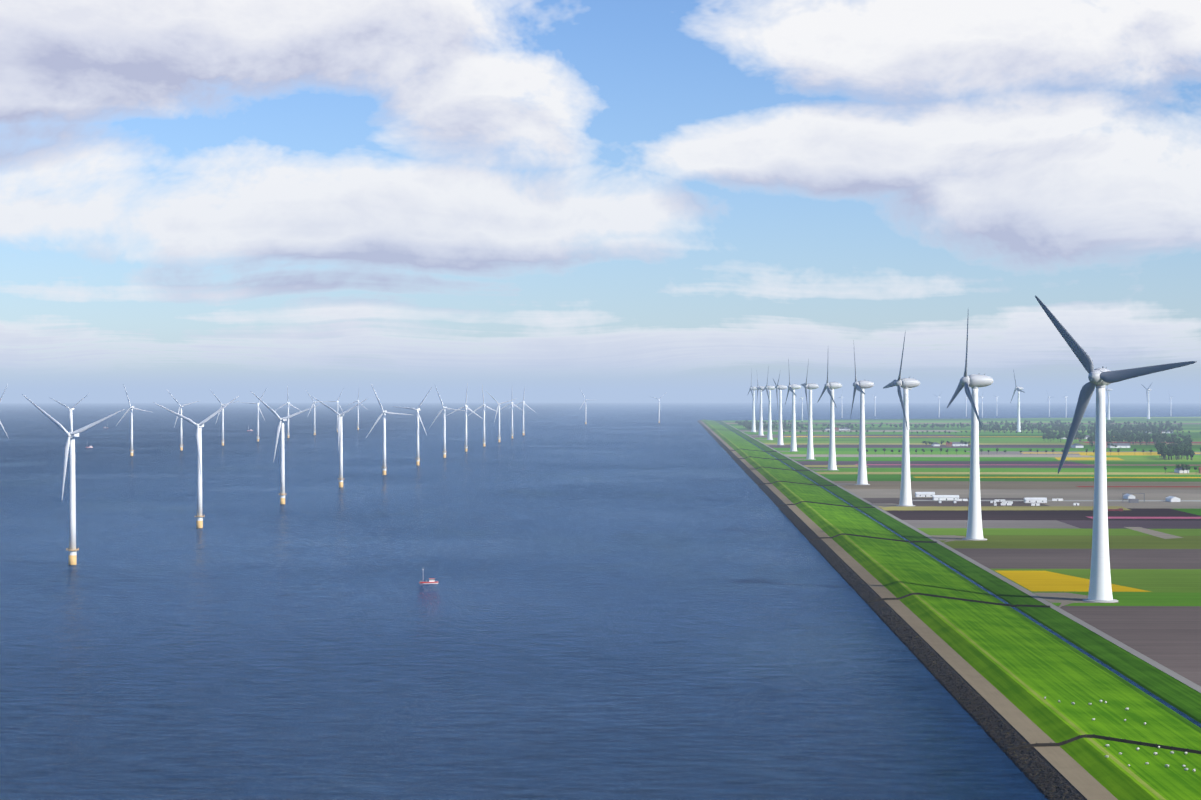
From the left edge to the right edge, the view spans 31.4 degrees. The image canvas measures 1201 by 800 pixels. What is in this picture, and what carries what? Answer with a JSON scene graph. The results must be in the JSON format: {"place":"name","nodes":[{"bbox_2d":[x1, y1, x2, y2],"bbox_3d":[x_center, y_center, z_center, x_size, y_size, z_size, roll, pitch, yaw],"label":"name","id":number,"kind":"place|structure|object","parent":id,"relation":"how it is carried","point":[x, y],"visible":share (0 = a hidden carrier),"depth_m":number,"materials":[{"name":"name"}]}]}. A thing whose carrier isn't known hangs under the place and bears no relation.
{"place":"outdoors","nodes":[
{"label":"outdoors","id":0,"kind":"place"},
{"bbox_2d":[0,403,1200,799],"bbox_3d":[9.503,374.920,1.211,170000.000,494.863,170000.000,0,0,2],"label":"lake water","id":1,"kind":"structure","parent":0,"point":[628,601],"depth_m":1176.70,"materials":[{"name":"blue liquid"}]},
{"bbox_2d":[0,384,7,436],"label":"offshore turbine","id":2,"kind":"object","parent":1,"relation":"in","point":[0,421],"visible":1,"depth_m":3333.87,"materials":[{"name":"white"}]},
{"bbox_2d":[49,393,89,437],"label":"offshore turbine","id":3,"kind":"object","parent":1,"relation":"in","point":[71,417],"visible":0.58,"depth_m":3746.33,"materials":[{"name":"white metal"}]},
{"bbox_2d":[22,394,123,564],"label":"offshore turbine","id":4,"kind":"object","parent":1,"relation":"in","point":[72,554],"visible":0.98,"depth_m":1558.67,"materials":[{"name":"white metal"}]},
{"bbox_2d":[116,384,149,455],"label":"offshore turbine","id":5,"kind":"object","parent":1,"relation":"in","point":[131,450],"visible":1,"depth_m":4151.65,"materials":[{"name":"white metal"}]},
{"bbox_2d":[166,389,198,449],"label":"offshore turbine","id":6,"kind":"object","parent":1,"relation":"in","point":[181,441],"visible":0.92,"depth_m":4556.91,"materials":[{"name":"white metal"}]},
{"bbox_2d":[153,396,238,527],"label":"offshore turbine","id":7,"kind":"object","parent":1,"relation":"in","point":[199,520],"visible":0.98,"depth_m":1973.83,"materials":[{"name":"white metal"}]},
{"bbox_2d":[211,391,238,445],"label":"offshore turbine","id":8,"kind":"object","parent":1,"relation":"in","point":[222,440],"visible":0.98,"depth_m":4962.13,"materials":[{"name":"white metal"}]},
{"bbox_2d":[239,388,266,441],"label":"offshore turbine","id":9,"kind":"object","parent":1,"relation":"in","point":[258,408],"visible":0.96,"depth_m":5367.51,"materials":[{"name":"white metal"}]},
{"bbox_2d":[252,392,317,503],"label":"offshore turbine","id":10,"kind":"object","parent":1,"relation":"in","point":[282,494],"visible":0.96,"depth_m":2389.25,"materials":[{"name":"white metal"}]},
{"bbox_2d":[275,386,300,437],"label":"offshore turbine","id":11,"kind":"object","parent":1,"relation":"in","point":[288,413],"visible":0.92,"depth_m":5772.69,"materials":[{"name":"white metal"}]},
{"bbox_2d":[306,390,324,434],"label":"offshore turbine","id":12,"kind":"object","parent":1,"relation":"in","point":[314,412],"visible":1,"depth_m":6177.81,"materials":[{"name":"white metal"}]},
{"bbox_2d":[328,390,344,431],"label":"offshore turbine","id":13,"kind":"object","parent":1,"relation":"in","point":[337,401],"visible":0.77,"depth_m":6583.07,"materials":[{"name":"white metal"}]},
{"bbox_2d":[312,396,367,486],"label":"offshore turbine","id":14,"kind":"object","parent":1,"relation":"in","point":[340,442],"visible":1,"depth_m":2804.51,"materials":[{"name":"white metal"}]},
{"bbox_2d":[346,386,363,429],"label":"offshore turbine","id":15,"kind":"object","parent":1,"relation":"in","point":[357,401],"visible":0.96,"depth_m":6989.03,"materials":[{"name":"white metal"}]},
{"bbox_2d":[366,384,410,474],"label":"offshore turbine","id":16,"kind":"object","parent":1,"relation":"in","point":[384,412],"visible":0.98,"depth_m":3219.88,"materials":[{"name":"white metal"}]},
{"bbox_2d":[391,389,430,464],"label":"offshore turbine","id":17,"kind":"object","parent":1,"relation":"in","point":[417,443],"visible":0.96,"depth_m":3635.11,"materials":[{"name":"white metal"}]},
{"bbox_2d":[419,578,437,583],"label":"work boat","id":18,"kind":"object","parent":1,"relation":"on","point":[432,581],"visible":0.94,"depth_m":1405.06,"materials":[{"name":"red"}]},
{"bbox_2d":[430,384,464,457],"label":"offshore turbine","id":19,"kind":"object","parent":1,"relation":"in","point":[444,434],"visible":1,"depth_m":4050.71,"materials":[{"name":"white metal"}]},
{"bbox_2d":[446,383,483,451],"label":"offshore turbine","id":20,"kind":"object","parent":1,"relation":"in","point":[466,446],"visible":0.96,"depth_m":4465.68,"materials":[{"name":"white metal"}]},
{"bbox_2d":[468,386,500,445],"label":"offshore turbine","id":21,"kind":"object","parent":1,"relation":"in","point":[484,405],"visible":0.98,"depth_m":4881.00,"materials":[{"name":"white metal"}]},
{"bbox_2d":[485,390,516,441],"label":"offshore turbine","id":22,"kind":"object","parent":1,"relation":"in","point":[498,410],"visible":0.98,"depth_m":5296.23,"materials":[{"name":"white metal"}]},
{"bbox_2d":[500,397,524,438],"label":"offshore turbine","id":23,"kind":"object","parent":1,"relation":"in","point":[512,434],"visible":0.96,"depth_m":5711.59,"materials":[{"name":"white metal"}]},
{"bbox_2d":[508,388,534,434],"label":"offshore turbine","id":24,"kind":"object","parent":1,"relation":"in","point":[523,402],"visible":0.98,"depth_m":6126.62,"materials":[{"name":"white metal"}]},
{"bbox_2d":[579,391,588,423],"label":"offshore turbine","id":25,"kind":"object","parent":1,"relation":"in","point":[585,408],"visible":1,"depth_m":8259.06,"materials":[{"name":"white metal"}]},
{"bbox_2d":[650,396,660,422],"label":"offshore turbine","id":26,"kind":"object","parent":1,"relation":"in","point":[659,409],"visible":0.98,"depth_m":8627.39,"materials":[{"name":"white metal"}]},
{"bbox_2d":[0,0,1200,402],"label":"sky","id":27,"kind":"structure","parent":0,"point":[609,201],"materials":[{"name":"blue"}]},
{"bbox_2d":[697,419,1200,799],"bbox_3d":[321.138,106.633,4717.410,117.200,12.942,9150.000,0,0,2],"label":"grass dike","id":28,"kind":"structure","parent":0,"point":[1012,668],"depth_m":1013.99,"materials":[{"name":"plant"}]},
{"bbox_2d":[779,507,1081,799],"bbox_3d":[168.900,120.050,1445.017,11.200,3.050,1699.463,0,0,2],"label":"revetment rock","id":29,"kind":"object","parent":28,"relation":"on","point":[1044,778],"visible":0.9,"depth_m":897.25,"materials":[{"name":"grey stone"}]},
{"bbox_2d":[726,449,1200,753],"bbox_3d":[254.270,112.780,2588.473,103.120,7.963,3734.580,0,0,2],"label":"sheep fences","id":30,"kind":"object","parent":28,"relation":"on","point":[1036,744],"visible":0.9,"depth_m":1257.49,"materials":[{"name":"grey wood"}]},
{"bbox_2d":[1044,697,1194,770],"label":"sheep flock","id":31,"kind":"object","parent":28,"relation":"on","point":[1154,753],"visible":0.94,"depth_m":730.82,"materials":[{"name":"fur"}]},
{"bbox_2d":[724,417,1200,685],"bbox_3d":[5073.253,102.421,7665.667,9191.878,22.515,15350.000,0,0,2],"label":"farmland","id":32,"kind":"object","parent":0,"point":[1160,623],"depth_m":2356.77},
{"bbox_2d":[748,373,756,431],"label":"turbine","id":33,"kind":"object","parent":32,"relation":"on","point":[753,413],"visible":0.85,"depth_m":6580.42,"materials":[{"name":"grey metal"}]},
{"bbox_2d":[757,378,764,435],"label":"turbine","id":34,"kind":"object","parent":32,"relation":"on","point":[760,388],"visible":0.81,"depth_m":6051.03,"materials":[{"name":"grey metal"}]},
{"bbox_2d":[761,366,775,439],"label":"turbine","id":35,"kind":"object","parent":32,"relation":"on","point":[769,434],"visible":0.9,"depth_m":5521.06,"materials":[{"name":"grey metal"}]},
{"bbox_2d":[773,370,786,444],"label":"turbine","id":36,"kind":"object","parent":32,"relation":"on","point":[780,428],"visible":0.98,"depth_m":4991.47,"materials":[{"name":"grey metal"}]},
{"bbox_2d":[785,358,800,451],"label":"turbine","id":37,"kind":"object","parent":32,"relation":"on","point":[792,388],"visible":1,"depth_m":4461.81,"materials":[{"name":"grey metal"}]},
{"bbox_2d":[799,390,803,420],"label":"wind turbine","id":38,"kind":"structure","parent":32,"relation":"on","point":[802,405],"depth_m":9206.44,"materials":[{"name":"white metal"}]},
{"bbox_2d":[801,359,818,459],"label":"turbine","id":39,"kind":"object","parent":32,"relation":"on","point":[810,449],"visible":1,"depth_m":3931.85,"materials":[{"name":"grey metal"}]},
{"bbox_2d":[817,364,841,469],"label":"turbine","id":40,"kind":"object","parent":32,"relation":"on","point":[832,386],"visible":0.96,"depth_m":3402.30,"materials":[{"name":"grey metal"}]},
{"bbox_2d":[850,340,873,484],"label":"turbine","id":41,"kind":"object","parent":32,"relation":"on","point":[861,385],"visible":1,"depth_m":2872.73,"materials":[{"name":"grey metal"}]},
{"bbox_2d":[883,336,919,505],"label":"turbine","id":42,"kind":"object","parent":32,"relation":"on","point":[905,384],"visible":0.98,"depth_m":2342.75,"materials":[{"name":"grey metal"}]},
{"bbox_2d":[749,435,1118,607],"bbox_3d":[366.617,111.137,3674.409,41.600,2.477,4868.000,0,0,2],"label":"turbine hardstands","id":43,"kind":"structure","parent":32,"relation":"on","point":[1063,599],"depth_m":1327.56,"materials":[{"name":"grey concrete"}]},
{"bbox_2d":[735,419,1200,473],"bbox_3d":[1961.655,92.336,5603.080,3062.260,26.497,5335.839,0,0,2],"label":"trees","id":44,"kind":"object","parent":32,"relation":"on","point":[1179,448],"visible":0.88,"depth_m":6067.19,"materials":[{"name":"green plant"}]},
{"bbox_2d":[947,319,992,539],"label":"turbine","id":45,"kind":"object","parent":32,"relation":"on","point":[974,382],"visible":1,"depth_m":1813.05,"materials":[{"name":"grey metal"}]},
{"bbox_2d":[784,436,1200,591],"bbox_3d":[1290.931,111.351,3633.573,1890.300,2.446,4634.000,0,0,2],"label":"flower strips","id":46,"kind":"object","parent":32,"relation":"on","point":[1040,581],"depth_m":2276.16,"materials":[{"name":"yellow plant"}]},
{"bbox_2d":[825,427,1200,511],"bbox_3d":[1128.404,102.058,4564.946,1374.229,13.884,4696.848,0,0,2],"label":"farm buildings","id":47,"kind":"structure","parent":32,"relation":"on","point":[1130,497],"depth_m":2469.71,"materials":[{"name":"white"}]},
{"bbox_2d":[1010,369,1024,431],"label":"wind turbine","id":48,"kind":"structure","parent":32,"relation":"on","point":[1019,389],"depth_m":6609.07,"materials":[{"name":"grey metal"}]},
{"bbox_2d":[1105,385,1111,419],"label":"wind turbine","id":49,"kind":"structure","parent":32,"relation":"on","point":[1108,414],"depth_m":9618.37,"materials":[{"name":"grey metal"}]},
{"bbox_2d":[1035,296,1196,602],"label":"turbine","id":50,"kind":"object","parent":32,"relation":"on","point":[1100,587],"visible":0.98,"depth_m":1283.49,"materials":[{"name":"grey metal"}]},
{"bbox_2d":[1141,382,1152,418],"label":"wind turbine","id":51,"kind":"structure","parent":32,"relation":"on","point":[1148,409],"depth_m":9920.97,"materials":[{"name":"grey metal"}]}
]}

